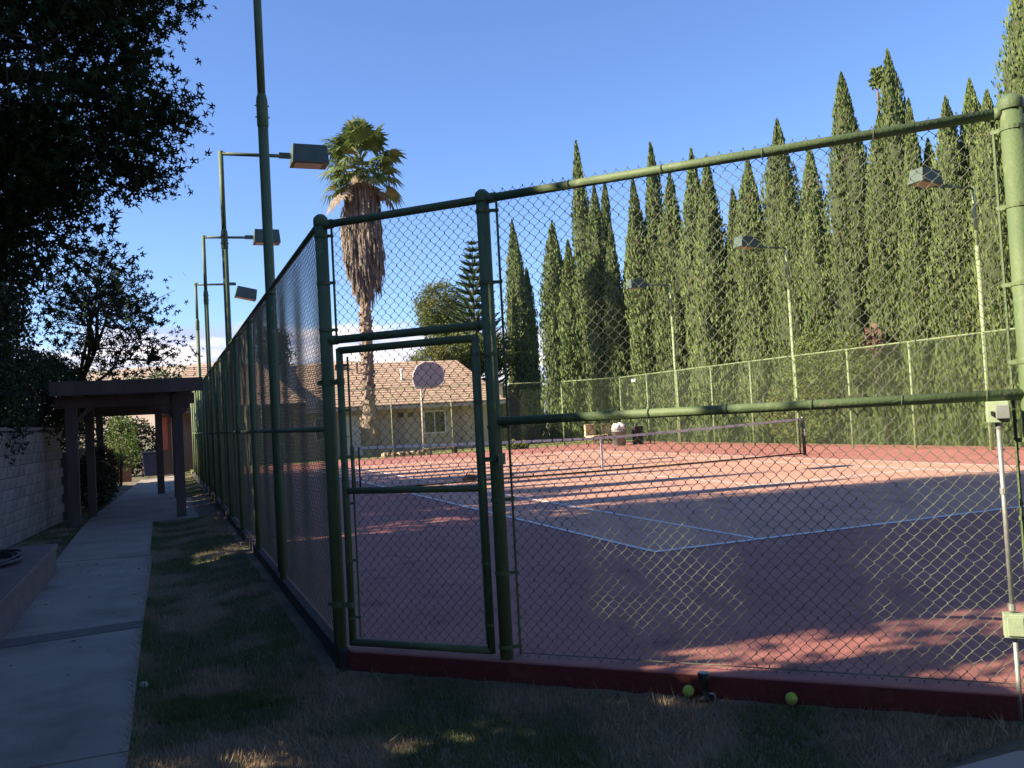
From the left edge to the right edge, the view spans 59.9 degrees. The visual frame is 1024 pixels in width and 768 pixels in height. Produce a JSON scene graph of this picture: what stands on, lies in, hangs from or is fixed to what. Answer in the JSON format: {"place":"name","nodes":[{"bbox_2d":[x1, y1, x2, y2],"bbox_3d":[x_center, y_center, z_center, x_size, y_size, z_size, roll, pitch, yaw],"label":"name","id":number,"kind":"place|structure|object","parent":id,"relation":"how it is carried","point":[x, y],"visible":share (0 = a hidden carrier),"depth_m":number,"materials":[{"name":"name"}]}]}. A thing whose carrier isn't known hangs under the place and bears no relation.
{"place":"outdoors","nodes":[
{"label":"outdoors","id":0,"kind":"place"},
{"bbox_2d":[0,476,198,767],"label":"concrete path","id":1,"kind":"structure","parent":0,"point":[53,714],"depth_m":7.49,"materials":[{"name":"grey concrete"}]},
{"bbox_2d":[0,543,57,642],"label":"planter ledge","id":2,"kind":"object","parent":1,"relation":"on","point":[24,581],"visible":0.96,"depth_m":9.52,"materials":[{"name":"grey concrete"}]},
{"bbox_2d":[0,549,22,567],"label":"garden hose","id":3,"kind":"object","parent":2,"relation":"on","point":[13,555],"visible":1,"depth_m":10.43,"materials":[{"name":"grey rubber"}]},
{"bbox_2d":[49,377,202,527],"bbox_3d":[-9.345,1.607,22.147,2.850,2.920,9.270,-2,-2,-22],"label":"pergola","id":4,"kind":"object","parent":1,"relation":"on","point":[173,398],"visible":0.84,"depth_m":18.39,"materials":[{"name":"brown wood"}]},
{"bbox_2d":[141,451,156,476],"bbox_3d":[-15.276,3.398,37.624,0.740,1.069,0.819,-2,-2,-22],"label":"rubbish bin","id":5,"kind":"object","parent":1,"relation":"on","point":[149,464],"visible":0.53,"depth_m":37.29,"materials":[{"name":"grey plastic"}]},
{"bbox_2d":[106,438,131,481],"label":"brick wall","id":6,"kind":"structure","parent":0,"point":[127,475],"depth_m":34.77,"materials":[{"name":"brown brick"}]},
{"bbox_2d":[59,361,359,440],"bbox_3d":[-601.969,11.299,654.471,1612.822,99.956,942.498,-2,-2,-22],"label":"hill","id":7,"kind":"structure","parent":0,"point":[151,419],"depth_m":1020.10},
{"bbox_2d":[61,423,547,469],"bbox_3d":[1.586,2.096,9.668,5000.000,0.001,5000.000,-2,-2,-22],"label":"ground","id":8,"kind":"structure","parent":0,"point":[146,447],"depth_m":173.37,"materials":[{"name":"brown soil"}]},
{"bbox_2d":[0,294,23,365],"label":"hedge","id":9,"kind":"object","parent":8,"relation":"on","point":[15,352],"visible":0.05,"depth_m":28.06,"materials":[{"name":"green plant"}]},
{"bbox_2d":[0,174,45,469],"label":"hedge tree","id":10,"kind":"object","parent":8,"relation":"on","point":[7,313],"visible":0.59,"depth_m":15.61,"materials":[{"name":"green plant"}]},
{"bbox_2d":[0,0,216,307],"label":"maple tree","id":11,"kind":"object","parent":8,"relation":"on","point":[41,142],"visible":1,"depth_m":10.52,"materials":[{"name":"green plant"}]},
{"bbox_2d":[62,416,155,475],"bbox_3d":[-18.145,2.772,39.106,5.332,3.145,2.081,-2,-2,-34],"label":"hedge","id":12,"kind":"object","parent":8,"relation":"on","point":[151,433],"visible":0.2,"depth_m":39.63,"materials":[{"name":"green plant"}]},
{"bbox_2d":[120,363,191,378],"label":"street tree","id":13,"kind":"object","parent":8,"relation":"on","point":[159,375],"visible":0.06,"depth_m":64.86,"materials":[{"name":"green plant"}]},
{"bbox_2d":[623,179,665,440],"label":"cypress tree","id":14,"kind":"object","parent":8,"relation":"on","point":[634,298],"visible":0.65,"depth_m":43.15,"materials":[{"name":"green plant"}]},
{"bbox_2d":[642,141,666,437],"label":"cypress tree","id":15,"kind":"object","parent":8,"relation":"on","point":[651,204],"visible":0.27,"depth_m":43.42,"materials":[{"name":"green plant"}]},
{"bbox_2d":[652,173,694,441],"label":"cypress tree","id":16,"kind":"object","parent":8,"relation":"on","point":[666,271],"visible":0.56,"depth_m":40.51,"materials":[{"name":"green plant"}]},
{"bbox_2d":[676,147,706,441],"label":"cypress tree","id":17,"kind":"object","parent":8,"relation":"on","point":[688,245],"visible":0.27,"depth_m":39.42,"materials":[{"name":"green plant"}]},
{"bbox_2d":[691,156,739,441],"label":"cypress tree","id":18,"kind":"object","parent":8,"relation":"on","point":[714,277],"visible":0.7,"depth_m":37.55,"materials":[{"name":"green plant"}]},
{"bbox_2d":[723,188,751,442],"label":"cypress tree","id":19,"kind":"object","parent":8,"relation":"on","point":[733,204],"visible":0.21,"depth_m":37.15,"materials":[{"name":"green plant"}]},
{"bbox_2d":[730,160,779,442],"bbox_3d":[9.727,-3.260,35.352,2.025,11.757,1.884,-2,-2,-22],"label":"cypress tree","id":20,"kind":"object","parent":8,"relation":"on","point":[750,274],"visible":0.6,"depth_m":34.96,"materials":[{"name":"green plant"}]},
{"bbox_2d":[733,235,798,445],"bbox_3d":[8.613,-1.250,29.726,2.064,7.385,0.479,-2,-2,-22],"label":"court light pole","id":21,"kind":"object","parent":8,"relation":"on","point":[754,243],"visible":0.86,"depth_m":29.99,"materials":[{"name":"metal"}]},
{"bbox_2d":[756,117,800,442],"bbox_3d":[10.662,-3.982,34.696,2.226,13.053,2.302,-2,-2,-22],"label":"cypress tree","id":22,"kind":"object","parent":8,"relation":"on","point":[778,137],"visible":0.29,"depth_m":34.53,"materials":[{"name":"green plant"}]},
{"bbox_2d":[769,167,810,443],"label":"cypress tree","id":23,"kind":"object","parent":8,"relation":"on","point":[791,239],"visible":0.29,"depth_m":33.11,"materials":[{"name":"green plant"}]},
{"bbox_2d":[791,150,834,383],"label":"cypress tree","id":24,"kind":"object","parent":8,"relation":"on","point":[806,190],"visible":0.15,"depth_m":32.94,"materials":[{"name":"green plant"}]},
{"bbox_2d":[796,192,842,443],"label":"cypress tree","id":25,"kind":"object","parent":8,"relation":"on","point":[813,254],"visible":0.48,"depth_m":31.61,"materials":[{"name":"green plant"}]},
{"bbox_2d":[764,331,878,443],"bbox_3d":[10.654,0.245,31.052,1.276,4.212,5.861,-2,-2,-22],"label":"shrub","id":26,"kind":"object","parent":8,"relation":"on","point":[819,341],"visible":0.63,"depth_m":30.85,"materials":[{"name":"green plant"}]},
{"bbox_2d":[821,71,876,444],"bbox_3d":[11.764,-4.288,30.630,2.609,13.221,2.616,-2,-2,-22],"label":"cypress tree","id":27,"kind":"object","parent":8,"relation":"on","point":[844,118],"visible":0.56,"depth_m":30.14,"materials":[{"name":"green plant"}]},
{"bbox_2d":[861,322,890,444],"bbox_3d":[11.618,0.074,28.363,0.786,4.133,0.935,-4,-2,12],"label":"dead shrub","id":28,"kind":"object","parent":8,"relation":"on","point":[872,337],"visible":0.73,"depth_m":28.35,"materials":[{"name":"plant"}]},
{"bbox_2d":[862,48,921,444],"bbox_3d":[12.686,-4.453,29.087,2.639,13.329,2.950,-2,-2,-22],"label":"cypress tree","id":29,"kind":"object","parent":8,"relation":"on","point":[892,104],"visible":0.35,"depth_m":28.68,"materials":[{"name":"green plant"}]},
{"bbox_2d":[895,97,950,445],"bbox_3d":[12.691,-3.439,27.767,1.351,11.244,1.378,-4,-2,20],"label":"cypress tree","id":30,"kind":"object","parent":8,"relation":"on","point":[915,262],"visible":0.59,"depth_m":27.46,"materials":[{"name":"green plant"}]},
{"bbox_2d":[919,137,945,440],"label":"cypress tree","id":31,"kind":"object","parent":8,"relation":"on","point":[928,149],"visible":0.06,"depth_m":27.66,"materials":[{"name":"green plant"}]},
{"bbox_2d":[923,95,987,445],"bbox_3d":[13.277,-3.307,26.584,1.606,10.829,1.754,-2,-2,-35],"label":"cypress tree","id":32,"kind":"object","parent":8,"relation":"on","point":[948,199],"visible":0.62,"depth_m":26.29,"materials":[{"name":"green plant"}]},
{"bbox_2d":[943,78,987,445],"bbox_3d":[13.873,-3.598,26.459,2.794,11.316,2.263,-2,-2,-22],"label":"cypress tree","id":33,"kind":"object","parent":8,"relation":"on","point":[971,102],"visible":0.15,"depth_m":26.02,"materials":[{"name":"green plant"}]},
{"bbox_2d":[964,89,1023,446],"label":"cypress tree","id":34,"kind":"object","parent":8,"relation":"on","point":[986,214],"visible":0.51,"depth_m":24.70,"materials":[{"name":"green plant"}]},
{"bbox_2d":[991,0,1023,433],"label":"cypress tree","id":35,"kind":"object","parent":8,"relation":"on","point":[1010,68],"visible":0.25,"depth_m":24.62,"materials":[{"name":"green plant"}]},
{"bbox_2d":[1016,0,1023,118],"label":"cypress tree","id":36,"kind":"object","parent":8,"relation":"on","point":[1020,83],"visible":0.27,"depth_m":23.82,"materials":[{"name":"green plant"}]},
{"bbox_2d":[190,434,632,473],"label":"backyard grass","id":37,"kind":"structure","parent":0,"point":[541,444],"depth_m":43.71,"materials":[{"name":"green plant"}]},
{"bbox_2d":[253,327,296,365],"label":"dark tree","id":38,"kind":"object","parent":37,"relation":"on","point":[281,351],"visible":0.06,"depth_m":52.91,"materials":[{"name":"green plant"}]},
{"bbox_2d":[162,360,505,474],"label":"house","id":39,"kind":"structure","parent":37,"relation":"on","point":[188,446],"depth_m":45.96,"materials":[{"name":"paint"}]},
{"bbox_2d":[162,417,167,449],"bbox_3d":[-15.129,2.153,38.484,0.400,1.400,0.080,-2,-2,-22],"label":"red shutter","id":40,"kind":"object","parent":39,"relation":"attached to","point":[165,433],"visible":0.5,"depth_m":38.48,"materials":[{"name":"red wood"}]},
{"bbox_2d":[314,418,323,440],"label":"window","id":41,"kind":"structure","parent":39,"relation":"in","point":[318,418],"depth_m":44.04,"materials":[{"name":"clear glass"}]},
{"bbox_2d":[346,415,362,454],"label":"door","id":42,"kind":"structure","parent":39,"relation":"in","point":[357,430],"depth_m":44.70,"materials":[{"name":"metal"}]},
{"bbox_2d":[423,410,446,433],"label":"window","id":43,"kind":"structure","parent":39,"relation":"in","point":[433,424],"depth_m":46.23,"materials":[{"name":"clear glass"}]},
{"bbox_2d":[315,115,406,456],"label":"fan palm","id":44,"kind":"object","parent":37,"relation":"on","point":[358,193],"visible":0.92,"depth_m":42.73,"materials":[{"name":"green plant"}]},
{"bbox_2d":[381,450,425,456],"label":"stone pile","id":45,"kind":"object","parent":37,"relation":"on","point":[421,452],"visible":0.65,"depth_m":40.32,"materials":[{"name":"beige stone"}]},
{"bbox_2d":[413,362,444,454],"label":"basketball hoop","id":46,"kind":"object","parent":37,"relation":"on","point":[436,378],"visible":0.69,"depth_m":40.70,"materials":[{"name":"grey metal"}]},
{"bbox_2d":[410,277,471,346],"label":"round tree","id":47,"kind":"object","parent":37,"relation":"on","point":[431,312],"visible":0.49,"depth_m":60.42,"materials":[{"name":"green plant"}]},
{"bbox_2d":[424,446,458,454],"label":"bench","id":48,"kind":"object","parent":37,"relation":"on","point":[430,453],"visible":0.61,"depth_m":40.50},
{"bbox_2d":[403,328,521,377],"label":"broad tree","id":49,"kind":"object","parent":37,"relation":"on","point":[443,355],"visible":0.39,"depth_m":55.95,"materials":[{"name":"green plant"}]},
{"bbox_2d":[444,240,516,389],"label":"norfolk pine","id":50,"kind":"object","parent":37,"relation":"on","point":[475,306],"visible":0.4,"depth_m":57.60,"materials":[{"name":"green plant"}]},
{"bbox_2d":[503,219,517,396],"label":"cypress tree","id":51,"kind":"object","parent":37,"relation":"on","point":[509,311],"visible":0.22,"depth_m":60.96,"materials":[{"name":"green plant"}]},
{"bbox_2d":[499,383,540,445],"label":"shed","id":52,"kind":"structure","parent":37,"relation":"on","point":[524,409],"depth_m":47.37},
{"bbox_2d":[516,424,527,440],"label":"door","id":53,"kind":"structure","parent":52,"relation":"in","point":[522,426],"depth_m":47.39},
{"bbox_2d":[510,232,541,436],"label":"cypress tree","id":54,"kind":"object","parent":37,"relation":"on","point":[522,365],"visible":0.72,"depth_m":57.67,"materials":[{"name":"green plant"}]},
{"bbox_2d":[524,267,546,437],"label":"cypress tree","id":55,"kind":"object","parent":37,"relation":"on","point":[531,293],"visible":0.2,"depth_m":58.88,"materials":[{"name":"green plant"}]},
{"bbox_2d":[543,341,549,435],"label":"cypress tree","id":56,"kind":"object","parent":37,"relation":"on","point":[547,392],"visible":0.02,"depth_m":56.67,"materials":[{"name":"green plant"}]},
{"bbox_2d":[538,219,565,439],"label":"cypress tree","id":57,"kind":"object","parent":37,"relation":"on","point":[552,299],"visible":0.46,"depth_m":52.86,"materials":[{"name":"green plant"}]},
{"bbox_2d":[556,238,584,438],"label":"cypress tree","id":58,"kind":"object","parent":37,"relation":"on","point":[569,305],"visible":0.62,"depth_m":50.68,"materials":[{"name":"green plant"}]},
{"bbox_2d":[571,139,592,437],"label":"cypress tree","id":59,"kind":"object","parent":37,"relation":"on","point":[577,171],"visible":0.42,"depth_m":50.52,"materials":[{"name":"green plant"}]},
{"bbox_2d":[581,185,610,440],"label":"cypress tree","id":60,"kind":"object","parent":37,"relation":"on","point":[592,304],"visible":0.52,"depth_m":47.27,"materials":[{"name":"green plant"}]},
{"bbox_2d":[601,184,617,262],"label":"cypress tree","id":61,"kind":"object","parent":37,"relation":"on","point":[606,200],"visible":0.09,"depth_m":48.71,"materials":[{"name":"green plant"}]},
{"bbox_2d":[603,223,634,440],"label":"cypress tree","id":62,"kind":"object","parent":37,"relation":"on","point":[619,328],"visible":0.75,"depth_m":45.72,"materials":[{"name":"green plant"}]},
{"bbox_2d":[622,251,634,395],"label":"cypress tree","id":63,"kind":"object","parent":37,"relation":"on","point":[623,275],"visible":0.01,"depth_m":46.77,"materials":[{"name":"green plant"}]},
{"bbox_2d":[462,471,476,480],"bbox_3d":[-1.042,2.272,21.914,0.440,0.269,0.200,-2,-2,-22],"label":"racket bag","id":64,"kind":"object","parent":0,"point":[472,476],"visible":0.69,"depth_m":21.84,"materials":[{"name":"black fabric"}]},
{"bbox_2d":[0,0,1012,410],"label":"sky","id":65,"kind":"structure","parent":0,"point":[475,95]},
{"bbox_2d":[8,470,1023,767],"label":"lawn","id":66,"kind":"structure","parent":0,"point":[204,504],"depth_m":5.18,"materials":[{"name":"plant"}]},
{"bbox_2d":[0,427,64,548],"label":"block wall","id":67,"kind":"structure","parent":66,"relation":"on","point":[31,491],"depth_m":16.74,"materials":[{"name":"grey concrete"}]},
{"bbox_2d":[0,348,94,451],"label":"hedge","id":68,"kind":"object","parent":66,"relation":"on","point":[46,414],"visible":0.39,"depth_m":19.41,"materials":[{"name":"green plant"}]},
{"bbox_2d":[20,506,101,558],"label":"grass","id":69,"kind":"structure","parent":66,"relation":"on","point":[58,537],"depth_m":16.66,"materials":[{"name":"green plant"}]},
{"bbox_2d":[19,235,203,416],"bbox_3d":[-9.475,-0.243,20.798,4.272,6.742,3.965,-2,-2,-22],"label":"tree","id":70,"kind":"object","parent":69,"relation":"on","point":[112,303],"visible":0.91,"depth_m":20.43,"materials":[{"name":"green plant"}]},
{"bbox_2d":[61,446,105,520],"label":"garden wall","id":71,"kind":"structure","parent":66,"relation":"on","point":[82,451],"depth_m":19.59,"materials":[{"name":"grey concrete"}]},
{"bbox_2d":[79,445,121,507],"bbox_3d":[-10.396,2.343,22.233,1.204,1.610,2.390,-2,-2,-22],"label":"shrub","id":72,"kind":"object","parent":66,"relation":"on","point":[110,475],"visible":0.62,"depth_m":21.83,"materials":[{"name":"green plant"}]},
{"bbox_2d":[104,416,140,485],"bbox_3d":[-13.997,2.291,31.941,1.224,2.783,2.662,-2,-2,-22],"label":"shrub","id":73,"kind":"object","parent":66,"relation":"on","point":[119,452],"visible":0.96,"depth_m":31.71,"materials":[{"name":"green plant"}]},
{"bbox_2d":[109,521,160,767],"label":"edge grass","id":74,"kind":"structure","parent":66,"relation":"on","point":[134,737],"depth_m":6.57,"materials":[{"name":"green plant"}]},
{"bbox_2d":[185,473,204,497],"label":"grass","id":75,"kind":"structure","parent":66,"relation":"on","point":[193,488],"depth_m":27.06,"materials":[{"name":"green plant"}]},
{"bbox_2d":[683,685,693,696],"bbox_3d":[1.032,1.796,5.199,0.067,0.068,0.068,-20,13,-9],"label":"tennis ball","id":76,"kind":"object","parent":66,"relation":"on","point":[688,690],"visible":0.99,"depth_m":5.18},
{"bbox_2d":[697,671,716,701],"bbox_3d":[1.118,1.751,5.148,0.105,0.163,0.095,-5,-2,34],"label":"garden light","id":77,"kind":"object","parent":66,"relation":"on","point":[703,678],"visible":1,"depth_m":5.13,"materials":[{"name":"metal"}]},
{"bbox_2d":[785,692,797,704],"bbox_3d":[1.562,1.759,4.968,0.067,0.068,0.068,-10,-17,-2],"label":"tennis ball","id":78,"kind":"object","parent":66,"relation":"on","point":[789,698],"visible":0.98,"depth_m":4.95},
{"bbox_2d":[144,680,1022,767],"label":"dry grass","id":79,"kind":"structure","parent":0,"point":[678,725],"depth_m":4.85,"materials":[{"name":"plant"}]},
{"bbox_2d":[194,441,1023,720],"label":"court surface","id":80,"kind":"object","parent":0,"point":[945,697],"visible":0.52,"depth_m":8.37,"materials":[{"name":"paint"}]},
{"bbox_2d":[194,282,256,479],"bbox_3d":[-9.462,0.007,29.761,2.024,6.855,0.479,-2,-2,-22],"label":"court light pole","id":81,"kind":"object","parent":80,"relation":"on","point":[246,293],"visible":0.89,"depth_m":29.65,"materials":[{"name":"metal"}]},
{"bbox_2d":[202,229,280,491],"bbox_3d":[-7.157,-0.536,23.919,2.058,7.280,0.479,-2,-2,-22],"label":"court light pole","id":82,"kind":"object","parent":80,"relation":"on","point":[257,236],"visible":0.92,"depth_m":23.64,"materials":[{"name":"metal"}]},
{"bbox_2d":[191,226,332,626],"bbox_3d":[-7.008,1.303,20.916,0.094,3.386,31.341,-2,-2,-22],"label":"chain link fence","id":83,"kind":"object","parent":80,"relation":"on","point":[218,469],"visible":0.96,"depth_m":9.36,"materials":[{"name":"metal"}]},
{"bbox_2d":[253,0,287,571],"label":"court light pole","id":84,"kind":"object","parent":80,"relation":"on","point":[262,106],"visible":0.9,"depth_m":9.91,"materials":[{"name":"metal"}]},
{"bbox_2d":[218,143,328,515],"bbox_3d":[-4.381,-0.934,16.855,2.058,7.280,0.479,-2,-2,-22],"label":"court light pole","id":85,"kind":"object","parent":80,"relation":"on","point":[306,156],"visible":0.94,"depth_m":16.66,"materials":[{"name":"metal"}]},
{"bbox_2d":[236,381,563,464],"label":"chain link fence","id":86,"kind":"object","parent":80,"relation":"on","point":[392,428],"visible":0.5,"depth_m":40.04,"materials":[{"name":"green metal"}]},
{"bbox_2d":[505,439,529,449],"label":"flower bed","id":87,"kind":"object","parent":80,"relation":"on","point":[521,445],"visible":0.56,"depth_m":40.86,"materials":[{"name":"green plant"}]},
{"bbox_2d":[350,417,805,487],"bbox_3d":[2.300,1.708,22.754,12.896,1.088,0.162,-2,-2,-22],"label":"tennis net","id":88,"kind":"object","parent":80,"relation":"on","point":[802,423],"visible":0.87,"depth_m":22.72,"materials":[{"name":"fabric"}]},
{"bbox_2d":[560,377,620,444],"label":"chain link fence","id":89,"kind":"object","parent":80,"relation":"on","point":[562,394],"visible":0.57,"depth_m":42.02,"materials":[{"name":"green metal"}]},
{"bbox_2d":[584,424,603,444],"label":"chair","id":90,"kind":"object","parent":80,"relation":"on","point":[587,428],"visible":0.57,"depth_m":41.65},
{"bbox_2d":[601,423,611,443],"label":"wooden chair","id":91,"kind":"object","parent":80,"relation":"on","point":[602,432],"visible":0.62,"depth_m":41.98,"materials":[{"name":"brown wood"}]},
{"bbox_2d":[611,422,626,445],"bbox_3d":[4.682,2.170,38.756,0.688,1.018,0.691,-3,-2,0],"label":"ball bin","id":92,"kind":"object","parent":80,"relation":"on","point":[618,426],"visible":0.76,"depth_m":38.52,"materials":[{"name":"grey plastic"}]},
{"bbox_2d":[626,279,679,443],"bbox_3d":[5.901,-0.742,36.647,2.058,7.150,0.479,-2,-2,-22],"label":"court light pole","id":93,"kind":"object","parent":80,"relation":"on","point":[633,285],"visible":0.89,"depth_m":36.90,"materials":[{"name":"metal"}]},
{"bbox_2d":[313,93,1023,688],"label":"chain link fence","id":94,"kind":"object","parent":80,"relation":"on","point":[1007,111],"visible":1,"depth_m":5.32,"materials":[{"name":"metal"}]},
{"bbox_2d":[317,334,505,654],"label":"chain link gate","id":95,"kind":"structure","parent":94,"relation":"attached to","point":[480,487],"depth_m":6.07,"materials":[{"name":"metal"}]},
{"bbox_2d":[985,401,1023,720],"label":"switch box","id":96,"kind":"object","parent":94,"relation":"attached to","point":[997,413],"visible":0.99,"depth_m":4.58,"materials":[{"name":"grey plastic"}]},
{"bbox_2d":[619,328,1023,449],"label":"chain link fence","id":97,"kind":"object","parent":80,"relation":"on","point":[849,387],"visible":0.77,"depth_m":28.26,"materials":[{"name":"green metal"}]},
{"bbox_2d":[908,167,994,449],"bbox_3d":[11.348,-1.726,22.758,2.064,7.552,0.479,-2,-2,-22],"label":"court light pole","id":98,"kind":"object","parent":80,"relation":"on","point":[925,182],"visible":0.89,"depth_m":23.01,"materials":[{"name":"metal"}]},
{"bbox_2d":[632,423,643,444],"bbox_3d":[5.495,2.173,38.852,0.440,0.930,0.260,-2,-2,-22],"label":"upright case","id":99,"kind":"object","parent":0,"point":[636,430],"visible":0.77,"depth_m":38.74,"materials":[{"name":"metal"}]},
{"bbox_2d":[956,751,1023,767],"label":"concrete pavement","id":100,"kind":"structure","parent":0,"point":[1015,759],"depth_m":4.17,"materials":[{"name":"grey concrete"}]}
]}

